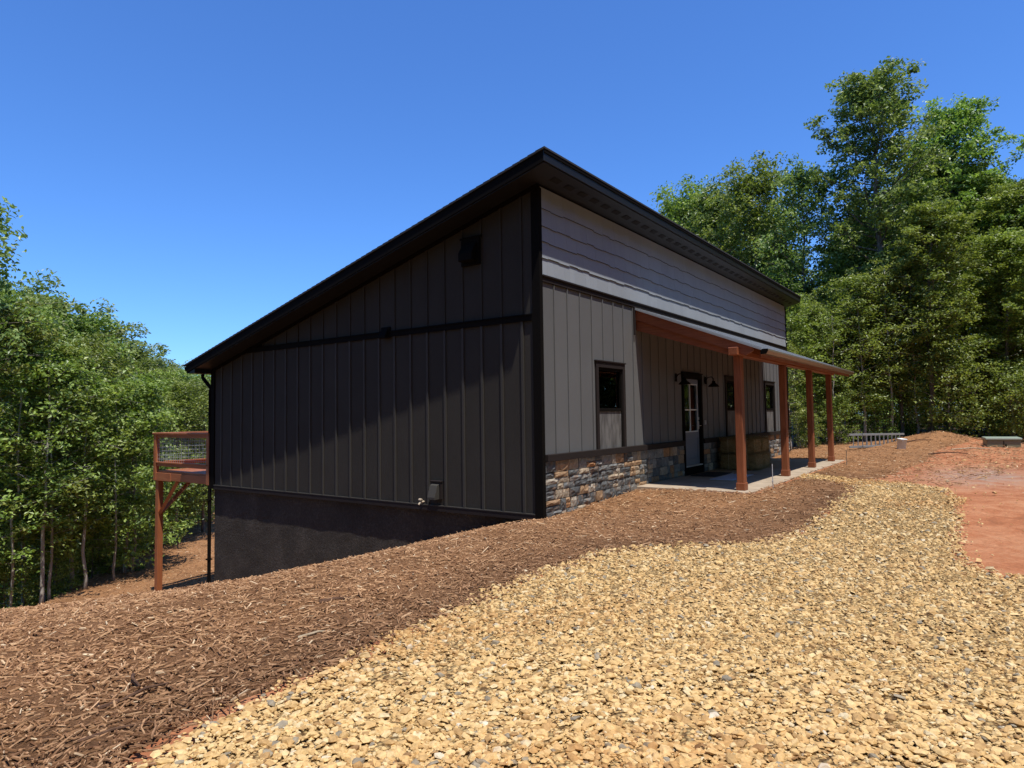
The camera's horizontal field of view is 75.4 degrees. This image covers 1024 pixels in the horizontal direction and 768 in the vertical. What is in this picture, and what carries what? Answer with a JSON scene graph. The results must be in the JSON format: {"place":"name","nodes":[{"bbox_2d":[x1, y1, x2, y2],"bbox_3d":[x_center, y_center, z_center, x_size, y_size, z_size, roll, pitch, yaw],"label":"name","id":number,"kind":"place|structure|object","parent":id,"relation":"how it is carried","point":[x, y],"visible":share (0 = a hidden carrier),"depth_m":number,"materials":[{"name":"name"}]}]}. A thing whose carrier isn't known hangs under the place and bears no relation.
{"place":"outdoors","nodes":[
{"label":"outdoors","id":0,"kind":"place"},
{"bbox_2d":[0,0,1023,413],"label":"sky","id":1,"kind":"structure","parent":0,"point":[194,168],"materials":[{"name":"blue"}]},
{"bbox_2d":[21,415,1023,767],"bbox_3d":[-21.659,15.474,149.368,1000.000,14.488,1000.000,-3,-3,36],"label":"ground","id":2,"kind":"structure","parent":0,"point":[999,533],"depth_m":9.32,"materials":[{"name":"red soil"}]},
{"bbox_2d":[0,259,44,396],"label":"forest tree","id":3,"kind":"object","parent":2,"relation":"on","point":[9,296],"visible":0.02,"depth_m":22.83,"materials":[{"name":"green plant"}]},
{"bbox_2d":[0,544,65,608],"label":"bush","id":4,"kind":"object","parent":2,"relation":"on","point":[5,568],"visible":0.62,"depth_m":17.36,"materials":[{"name":"green plant"}]},
{"bbox_2d":[0,525,69,607],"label":"bush","id":5,"kind":"object","parent":2,"relation":"on","point":[18,605],"visible":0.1,"depth_m":21.03,"materials":[{"name":"green plant"}]},
{"bbox_2d":[0,196,74,553],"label":"broadleaf tree","id":6,"kind":"object","parent":2,"relation":"on","point":[6,284],"visible":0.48,"depth_m":17.45,"materials":[{"name":"green plant"}]},
{"bbox_2d":[0,290,76,605],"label":"broadleaf tree","id":7,"kind":"object","parent":2,"relation":"on","point":[47,308],"visible":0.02,"depth_m":21.34,"materials":[{"name":"green plant"}]},
{"bbox_2d":[0,357,84,606],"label":"broadleaf tree","id":8,"kind":"object","parent":2,"relation":"on","point":[16,497],"visible":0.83,"depth_m":17.19,"materials":[{"name":"green plant"}]},
{"bbox_2d":[0,406,98,605],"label":"forest tree","id":9,"kind":"object","parent":2,"relation":"on","point":[34,572],"visible":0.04,"depth_m":20.79,"materials":[{"name":"green plant"}]},
{"bbox_2d":[18,275,81,317],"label":"forest tree","id":10,"kind":"object","parent":2,"relation":"on","point":[25,286],"depth_m":30.66,"materials":[{"name":"green plant"}]},
{"bbox_2d":[0,293,103,605],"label":"broadleaf tree","id":11,"kind":"object","parent":2,"relation":"on","point":[35,333],"visible":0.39,"depth_m":17.70,"materials":[{"name":"green plant"}]},
{"bbox_2d":[17,532,88,600],"bbox_3d":[-12.672,5.131,18.272,1.708,2.203,2.011,1,-4,-39],"label":"bush","id":12,"kind":"object","parent":2,"relation":"on","point":[62,559],"visible":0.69,"depth_m":18.23,"materials":[{"name":"green plant"}]},
{"bbox_2d":[6,268,99,600],"bbox_3d":[-19.032,2.749,24.830,6.672,14.459,6.993,1,-3,-37],"label":"forest tree","id":13,"kind":"object","parent":2,"relation":"on","point":[80,309],"visible":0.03,"depth_m":25.48,"materials":[{"name":"green plant"}]},
{"bbox_2d":[0,340,115,604],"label":"broadleaf tree","id":14,"kind":"object","parent":2,"relation":"on","point":[55,367],"visible":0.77,"depth_m":17.40,"materials":[{"name":"green plant"}]},
{"bbox_2d":[0,352,115,600],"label":"broadleaf tree","id":15,"kind":"object","parent":2,"relation":"on","point":[62,422],"visible":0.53,"depth_m":17.78,"materials":[{"name":"green plant"}]},
{"bbox_2d":[0,316,128,602],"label":"broadleaf tree","id":16,"kind":"object","parent":2,"relation":"on","point":[78,341],"visible":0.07,"depth_m":20.27,"materials":[{"name":"green plant"}]},
{"bbox_2d":[5,422,131,603],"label":"forest tree","id":17,"kind":"object","parent":2,"relation":"on","point":[82,575],"visible":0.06,"depth_m":20.71,"materials":[{"name":"green plant"}]},
{"bbox_2d":[0,334,150,588],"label":"broadleaf tree","id":18,"kind":"object","parent":2,"relation":"on","point":[75,353],"visible":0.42,"depth_m":18.52,"materials":[{"name":"green plant"}]},
{"bbox_2d":[31,515,119,600],"bbox_3d":[-15.364,5.947,23.071,3.416,4.406,4.021,-3,-4,44],"label":"bush","id":19,"kind":"object","parent":2,"relation":"on","point":[81,578],"visible":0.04,"depth_m":23.01,"materials":[{"name":"green plant"}]},
{"bbox_2d":[16,288,139,597],"bbox_3d":[-17.845,2.698,25.573,6.394,13.276,6.701,-3,-3,39],"label":"forest tree","id":20,"kind":"object","parent":2,"relation":"on","point":[103,321],"visible":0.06,"depth_m":26.04,"materials":[{"name":"green plant"}]},
{"bbox_2d":[15,359,150,589],"bbox_3d":[-11.982,2.684,18.608,3.290,6.801,2.827,1,-3,-25],"label":"broadleaf tree","id":21,"kind":"object","parent":2,"relation":"on","point":[94,433],"visible":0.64,"depth_m":18.42,"materials":[{"name":"green plant"}]},
{"bbox_2d":[56,500,138,588],"bbox_3d":[-12.794,4.943,20.407,2.681,2.937,2.277,-3,-3,32],"label":"bush","id":22,"kind":"object","parent":2,"relation":"on","point":[90,567],"visible":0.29,"depth_m":20.28,"materials":[{"name":"green plant"}]},
{"bbox_2d":[48,328,157,574],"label":"broadleaf tree","id":23,"kind":"object","parent":2,"relation":"on","point":[97,345],"visible":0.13,"depth_m":22.30,"materials":[{"name":"green plant"}]},
{"bbox_2d":[66,297,164,579],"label":"forest tree","id":24,"kind":"object","parent":2,"relation":"on","point":[107,308],"visible":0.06,"depth_m":27.55,"materials":[{"name":"green plant"}]},
{"bbox_2d":[73,374,164,580],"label":"broadleaf tree","id":25,"kind":"object","parent":2,"relation":"on","point":[116,495],"visible":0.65,"depth_m":19.42,"materials":[{"name":"green plant"}]},
{"bbox_2d":[57,361,194,572],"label":"broadleaf tree","id":26,"kind":"object","parent":2,"relation":"on","point":[147,471],"visible":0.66,"depth_m":20.18,"materials":[{"name":"green plant"}]},
{"bbox_2d":[102,492,154,558],"bbox_3d":[-12.906,4.859,22.145,2.681,2.937,2.277,1,-3,-32],"label":"bush","id":27,"kind":"object","parent":2,"relation":"on","point":[137,547],"visible":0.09,"depth_m":22.15,"materials":[{"name":"green plant"}]},
{"bbox_2d":[79,388,185,572],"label":"broadleaf tree","id":28,"kind":"object","parent":2,"relation":"on","point":[150,502],"visible":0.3,"depth_m":20.30,"materials":[{"name":"green plant"}]},
{"bbox_2d":[96,322,180,566],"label":"forest tree","id":29,"kind":"object","parent":2,"relation":"on","point":[147,350],"visible":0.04,"depth_m":31.34,"materials":[{"name":"green plant"}]},
{"bbox_2d":[117,353,183,467],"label":"forest tree","id":30,"kind":"object","parent":2,"relation":"on","point":[146,366],"visible":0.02,"depth_m":29.72,"materials":[{"name":"green plant"}]},
{"bbox_2d":[118,364,191,527],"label":"broadleaf tree","id":31,"kind":"object","parent":2,"relation":"on","point":[167,373],"visible":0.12,"depth_m":26.96,"materials":[{"name":"green plant"}]},
{"bbox_2d":[121,438,201,548],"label":"broadleaf tree","id":32,"kind":"object","parent":2,"relation":"on","point":[171,527],"visible":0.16,"depth_m":23.71,"materials":[{"name":"green plant"}]},
{"bbox_2d":[140,353,184,374],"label":"forest tree","id":33,"kind":"object","parent":2,"relation":"on","point":[166,360],"visible":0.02,"depth_m":38.20,"materials":[{"name":"green plant"}]},
{"bbox_2d":[141,481,201,534],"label":"bush","id":34,"kind":"object","parent":2,"relation":"on","point":[185,512],"visible":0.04,"depth_m":26.97,"materials":[{"name":"green plant"}]},
{"bbox_2d":[137,373,214,537],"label":"broadleaf tree","id":35,"kind":"object","parent":2,"relation":"on","point":[181,389],"visible":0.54,"depth_m":24.88,"materials":[{"name":"green plant"}]},
{"bbox_2d":[153,424,204,538],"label":"broadleaf tree","id":36,"kind":"object","parent":2,"relation":"on","point":[183,483],"visible":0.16,"depth_m":25.27,"materials":[{"name":"green plant"}]},
{"bbox_2d":[152,431,208,590],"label":"deck","id":37,"kind":"structure","parent":2,"relation":"on","point":[190,471],"depth_m":17.09,"materials":[{"name":"wood"}]},
{"bbox_2d":[167,376,214,531],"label":"broadleaf tree","id":38,"kind":"object","parent":2,"relation":"on","point":[203,493],"visible":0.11,"depth_m":26.56,"materials":[{"name":"green plant"}]},
{"bbox_2d":[171,360,210,451],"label":"forest tree","id":39,"kind":"object","parent":2,"relation":"on","point":[185,374],"visible":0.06,"depth_m":33.52,"materials":[{"name":"green plant"}]},
{"bbox_2d":[168,452,214,524],"bbox_3d":[-14.284,4.751,29.117,3.131,4.039,3.686,1,-4,-40],"label":"bush","id":40,"kind":"object","parent":2,"relation":"on","point":[206,510],"visible":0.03,"depth_m":29.08,"materials":[{"name":"green plant"}]},
{"bbox_2d":[0,476,860,767],"bbox_3d":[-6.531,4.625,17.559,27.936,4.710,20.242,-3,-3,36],"label":"bark mulch","id":41,"kind":"object","parent":2,"relation":"on","point":[150,598],"visible":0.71,"depth_m":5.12,"materials":[{"name":"brown wood"}]},
{"bbox_2d":[77,721,152,742],"bbox_3d":[-1.929,1.688,3.229,0.317,0.027,0.024,1,-3,-36],"label":"stick","id":42,"kind":"object","parent":41,"relation":"on","point":[101,733],"visible":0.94,"depth_m":3.21,"materials":[{"name":"brown wood"}]},
{"bbox_2d":[98,682,168,709],"bbox_3d":[-2.072,1.708,3.639,0.040,0.043,0.363,-3,-3,36],"label":"stick","id":43,"kind":"object","parent":41,"relation":"on","point":[128,696],"visible":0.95,"depth_m":3.62,"materials":[{"name":"brown wood"}]},
{"bbox_2d":[182,146,853,582],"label":"house","id":44,"kind":"structure","parent":2,"relation":"on","point":[542,332],"depth_m":12.43,"materials":[{"name":"paint"}]},
{"bbox_2d":[594,360,626,449],"bbox_3d":[1.797,0.420,12.129,0.110,1.665,1.170,-3,-3,36],"label":"window","id":45,"kind":"structure","parent":44,"relation":"in","point":[610,387],"depth_m":12.17,"materials":[{"name":"brown metal"}]},
{"bbox_2d":[684,379,700,465],"bbox_3d":[4.164,0.876,15.364,0.124,1.985,1.020,-3,-3,36],"label":"door","id":46,"kind":"structure","parent":44,"relation":"in","point":[692,425],"depth_m":15.48,"materials":[{"name":"paint"}]},
{"bbox_2d":[690,472,730,476],"bbox_3d":[4.523,2.047,15.035,0.570,0.014,1.100,-3,-3,36],"label":"door mat","id":47,"kind":"object","parent":44,"relation":"on","point":[710,474],"depth_m":14.92,"materials":[{"name":"black rubber"}]},
{"bbox_2d":[724,376,735,435],"bbox_3d":[5.895,0.632,17.775,0.110,1.665,1.170,-3,-3,36],"label":"window","id":48,"kind":"structure","parent":44,"relation":"in","point":[728,380],"depth_m":17.69,"materials":[{"name":"black glass"}]},
{"bbox_2d":[711,474,753,479],"bbox_3d":[4.780,2.015,14.385,0.490,0.009,1.450,-3,-3,36],"label":"floor mat","id":49,"kind":"object","parent":44,"relation":"on","point":[730,477],"visible":0.86,"depth_m":14.21,"materials":[{"name":"fabric"}]},
{"bbox_2d":[718,452,766,470],"bbox_3d":[5.681,1.899,16.365,1.028,0.508,0.737,-3,-3,36],"label":"hay bale","id":50,"kind":"object","parent":44,"relation":"on","point":[754,462],"visible":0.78,"depth_m":16.17,"materials":[{"name":"plant"}]},
{"bbox_2d":[718,435,763,454],"bbox_3d":[5.670,1.520,16.421,0.990,0.484,0.713,-3,-3,36],"label":"hay bale","id":51,"kind":"object","parent":50,"relation":"on","point":[728,445],"visible":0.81,"depth_m":16.24,"materials":[{"name":"plant"}]},
{"bbox_2d":[758,451,772,467],"bbox_3d":[6.044,1.921,16.930,1.066,0.506,0.712,-3,-3,36],"label":"hay bale","id":52,"kind":"object","parent":44,"relation":"on","point":[767,459],"visible":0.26,"depth_m":16.63,"materials":[{"name":"plant"}]},
{"bbox_2d":[733,435,769,451],"bbox_3d":[6.058,1.539,16.907,0.953,0.488,0.674,-3,-3,36],"label":"hay bale","id":53,"kind":"object","parent":52,"relation":"on","point":[765,444],"visible":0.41,"depth_m":16.61,"materials":[{"name":"plant"}]},
{"bbox_2d":[764,381,775,431],"bbox_3d":[8.068,0.744,20.768,0.110,1.665,1.170,-3,-3,36],"label":"window","id":54,"kind":"structure","parent":44,"relation":"in","point":[769,386],"depth_m":20.87,"materials":[{"name":"black glass"}]},
{"bbox_2d":[647,174,729,248],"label":"broadleaf tree","id":55,"kind":"object","parent":2,"relation":"on","point":[673,212],"visible":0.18,"depth_m":36.70,"materials":[{"name":"green plant"}]},
{"bbox_2d":[680,173,765,270],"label":"broadleaf tree","id":56,"kind":"object","parent":2,"relation":"on","point":[708,210],"visible":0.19,"depth_m":34.93,"materials":[{"name":"green plant"}]},
{"bbox_2d":[692,150,834,383],"bbox_3d":[12.073,-3.580,32.553,5.803,15.351,6.730,0,-3,-15],"label":"broadleaf tree","id":57,"kind":"object","parent":2,"relation":"on","point":[746,192],"visible":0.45,"depth_m":31.86,"materials":[{"name":"green plant"}]},
{"bbox_2d":[738,205,818,280],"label":"forest tree","id":58,"kind":"object","parent":2,"relation":"on","point":[795,237],"visible":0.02,"depth_m":37.79,"materials":[{"name":"green plant"}]},
{"bbox_2d":[747,248,816,395],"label":"forest tree","id":59,"kind":"object","parent":2,"relation":"on","point":[752,264],"visible":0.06,"depth_m":32.70,"materials":[{"name":"green plant"}]},
{"bbox_2d":[749,218,817,289],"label":"broadleaf tree","id":60,"kind":"object","parent":2,"relation":"on","point":[774,243],"visible":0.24,"depth_m":30.45,"materials":[{"name":"green plant"}]},
{"bbox_2d":[769,272,814,344],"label":"forest tree","id":61,"kind":"object","parent":2,"relation":"on","point":[793,289],"visible":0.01,"depth_m":28.42,"materials":[{"name":"green plant"}]},
{"bbox_2d":[783,268,826,446],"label":"forest tree","id":62,"kind":"object","parent":2,"relation":"on","point":[810,291],"visible":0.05,"depth_m":29.50,"materials":[{"name":"green plant"}]},
{"bbox_2d":[751,153,859,435],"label":"broadleaf tree","id":63,"kind":"object","parent":2,"relation":"on","point":[797,178],"visible":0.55,"depth_m":29.13,"materials":[{"name":"green plant"}]},
{"bbox_2d":[786,292,834,446],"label":"broadleaf tree","id":64,"kind":"object","parent":2,"relation":"on","point":[793,317],"visible":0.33,"depth_m":24.78,"materials":[{"name":"green plant"}]},
{"bbox_2d":[790,406,834,447],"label":"bush","id":65,"kind":"object","parent":2,"relation":"on","point":[803,416],"visible":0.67,"depth_m":23.66,"materials":[{"name":"green plant"}]},
{"bbox_2d":[787,299,872,440],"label":"broadleaf tree","id":66,"kind":"object","parent":2,"relation":"on","point":[815,315],"visible":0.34,"depth_m":25.96,"materials":[{"name":"green plant"}]},
{"bbox_2d":[801,306,867,442],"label":"broadleaf tree","id":67,"kind":"object","parent":2,"relation":"on","point":[826,323],"visible":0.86,"depth_m":24.47,"materials":[{"name":"green plant"}]},
{"bbox_2d":[814,358,869,440],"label":"forest tree","id":68,"kind":"object","parent":2,"relation":"on","point":[842,418],"visible":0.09,"depth_m":27.62,"materials":[{"name":"green plant"}]},
{"bbox_2d":[819,393,869,443],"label":"bush","id":69,"kind":"object","parent":2,"relation":"on","point":[843,410],"visible":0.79,"depth_m":24.16,"materials":[{"name":"green plant"}]},
{"bbox_2d":[823,367,890,439],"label":"forest tree","id":70,"kind":"object","parent":2,"relation":"on","point":[860,413],"visible":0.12,"depth_m":27.82,"materials":[{"name":"green plant"}]},
{"bbox_2d":[800,223,922,430],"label":"forest tree","id":71,"kind":"object","parent":2,"relation":"on","point":[863,260],"visible":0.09,"depth_m":30.75,"materials":[{"name":"green plant"}]},
{"bbox_2d":[774,430,970,479],"bbox_3d":[9.356,2.650,21.320,9.120,1.984,15.480,-3,-3,36],"label":"mulch bed by porch","id":72,"kind":"object","parent":2,"relation":"on","point":[935,441],"visible":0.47,"depth_m":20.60,"materials":[{"name":"brown wood"}]},
{"bbox_2d":[787,338,820,450],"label":"broadleaf tree","id":73,"kind":"object","parent":72,"relation":"on","point":[793,350],"visible":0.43,"depth_m":22.91,"materials":[{"name":"green plant"}]},
{"bbox_2d":[800,271,893,440],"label":"broadleaf tree","id":74,"kind":"object","parent":72,"relation":"on","point":[829,298],"visible":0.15,"depth_m":27.21,"materials":[{"name":"green plant"}]},
{"bbox_2d":[807,269,910,441],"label":"broadleaf tree","id":75,"kind":"object","parent":72,"relation":"on","point":[855,282],"visible":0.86,"depth_m":25.15,"materials":[{"name":"green plant"}]},
{"bbox_2d":[849,433,903,447],"bbox_3d":[12.706,1.942,22.935,4.725,0.580,0.091,2,-4,-41],"label":"ladder","id":76,"kind":"object","parent":72,"relation":"on","point":[870,435],"visible":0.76,"depth_m":22.42,"materials":[{"name":"metal"}]},
{"bbox_2d":[843,256,938,438],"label":"broadleaf tree","id":77,"kind":"object","parent":72,"relation":"on","point":[881,276],"visible":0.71,"depth_m":25.27,"materials":[{"name":"green plant"}]},
{"bbox_2d":[868,199,1007,431],"bbox_3d":[16.265,-2.358,25.475,4.524,9.256,3.930,-1,-3,-5],"label":"broadleaf tree","id":78,"kind":"object","parent":72,"relation":"on","point":[927,213],"visible":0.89,"depth_m":24.96,"materials":[{"name":"green plant"}]},
{"bbox_2d":[844,384,902,440],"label":"bush","id":79,"kind":"object","parent":2,"relation":"on","point":[878,422],"visible":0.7,"depth_m":25.35,"materials":[{"name":"green plant"}]},
{"bbox_2d":[801,56,972,439],"bbox_3d":[15.422,-5.381,27.799,6.036,16.408,5.813,-2,-3,21],"label":"broadleaf tree","id":80,"kind":"object","parent":2,"relation":"on","point":[870,98],"visible":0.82,"depth_m":27.38,"materials":[{"name":"green plant"}]},
{"bbox_2d":[854,240,954,436],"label":"broadleaf tree","id":81,"kind":"object","parent":2,"relation":"on","point":[900,395],"visible":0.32,"depth_m":26.02,"materials":[{"name":"green plant"}]},
{"bbox_2d":[830,163,979,435],"bbox_3d":[18.607,-3.643,31.481,6.651,13.078,6.346,0,-3,-17],"label":"forest tree","id":82,"kind":"object","parent":2,"relation":"on","point":[935,181],"visible":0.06,"depth_m":30.18,"materials":[{"name":"green plant"}]},
{"bbox_2d":[871,266,948,433],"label":"broadleaf tree","id":83,"kind":"object","parent":2,"relation":"on","point":[906,371],"visible":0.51,"depth_m":25.42,"materials":[{"name":"green plant"}]},
{"bbox_2d":[876,367,953,436],"bbox_3d":[16.354,0.974,27.591,3.351,3.672,2.846,1,-4,-40],"label":"bush","id":84,"kind":"object","parent":2,"relation":"on","point":[909,430],"visible":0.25,"depth_m":27.11,"materials":[{"name":"green plant"}]},
{"bbox_2d":[873,136,1016,431],"bbox_3d":[21.151,-4.591,32.097,6.814,15.078,7.141,0,-3,-10],"label":"forest tree","id":85,"kind":"object","parent":2,"relation":"on","point":[941,188],"visible":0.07,"depth_m":30.93,"materials":[{"name":"green plant"}]},
{"bbox_2d":[867,434,1023,486],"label":"wood debris","id":86,"kind":"object","parent":2,"relation":"on","point":[957,467],"visible":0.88,"depth_m":16.38,"materials":[{"name":"brown wood"}]},
{"bbox_2d":[892,340,1003,438],"bbox_3d":[16.136,0.379,24.735,3.188,4.112,3.753,0,-3,-6],"label":"bush","id":87,"kind":"object","parent":2,"relation":"on","point":[949,370],"visible":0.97,"depth_m":24.48,"materials":[{"name":"green plant"}]},
{"bbox_2d":[887,92,1023,434],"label":"broadleaf tree","id":88,"kind":"object","parent":2,"relation":"on","point":[961,115],"visible":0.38,"depth_m":30.34,"materials":[{"name":"green plant"}]},
{"bbox_2d":[887,445,1023,555],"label":"pebbles","id":89,"kind":"object","parent":2,"relation":"on","point":[993,492],"visible":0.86,"depth_m":12.68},
{"bbox_2d":[926,343,1017,437],"bbox_3d":[19.797,0.560,28.111,3.700,4.773,4.356,1,-3,-26],"label":"bush","id":90,"kind":"object","parent":2,"relation":"on","point":[981,402],"visible":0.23,"depth_m":27.90,"materials":[{"name":"green plant"}]},
{"bbox_2d":[920,240,1023,435],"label":"broadleaf tree","id":91,"kind":"object","parent":2,"relation":"on","point":[971,268],"visible":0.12,"depth_m":27.94,"materials":[{"name":"green plant"}]},
{"bbox_2d":[935,224,1023,436],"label":"broadleaf tree","id":92,"kind":"object","parent":2,"relation":"on","point":[1006,247],"visible":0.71,"depth_m":25.86,"materials":[{"name":"green plant"}]},
{"bbox_2d":[940,159,1021,434],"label":"forest tree","id":93,"kind":"object","parent":2,"relation":"on","point":[997,179],"visible":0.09,"depth_m":29.98,"materials":[{"name":"green plant"}]},
{"bbox_2d":[940,324,1023,436],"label":"bush","id":94,"kind":"object","parent":2,"relation":"on","point":[983,406],"visible":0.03,"depth_m":29.75,"materials":[{"name":"green plant"}]},
{"bbox_2d":[957,324,1023,435],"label":"bush","id":95,"kind":"object","parent":2,"relation":"on","point":[1021,348],"visible":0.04,"depth_m":28.51,"materials":[{"name":"green plant"}]},
{"bbox_2d":[968,205,1023,328],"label":"forest tree","id":96,"kind":"object","parent":2,"relation":"on","point":[1021,209],"visible":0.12,"depth_m":27.36,"materials":[{"name":"green plant"}]},
{"bbox_2d":[970,179,1023,342],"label":"broadleaf tree","id":97,"kind":"object","parent":2,"relation":"on","point":[1012,195],"visible":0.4,"depth_m":28.13,"materials":[{"name":"green plant"}]},
{"bbox_2d":[971,356,1023,440],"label":"bush","id":98,"kind":"object","parent":2,"relation":"on","point":[1012,370],"visible":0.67,"depth_m":24.60,"materials":[{"name":"green plant"}]},
{"bbox_2d":[981,436,1021,447],"bbox_3d":[15.814,1.942,21.408,0.960,0.474,0.704,-2,-3,26],"label":"utility box","id":99,"kind":"object","parent":2,"relation":"on","point":[1007,442],"visible":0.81,"depth_m":21.15,"materials":[{"name":"grey metal"}]},
{"bbox_2d":[984,363,1023,442],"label":"bush","id":100,"kind":"object","parent":2,"relation":"on","point":[1019,386],"visible":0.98,"depth_m":23.63,"materials":[{"name":"green plant"}]},
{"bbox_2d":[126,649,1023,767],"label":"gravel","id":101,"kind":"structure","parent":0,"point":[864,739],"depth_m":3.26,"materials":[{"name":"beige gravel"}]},
{"bbox_2d":[192,473,1023,767],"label":"gravel path","id":102,"kind":"structure","parent":0,"point":[992,724],"depth_m":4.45,"materials":[{"name":"beige gravel"}]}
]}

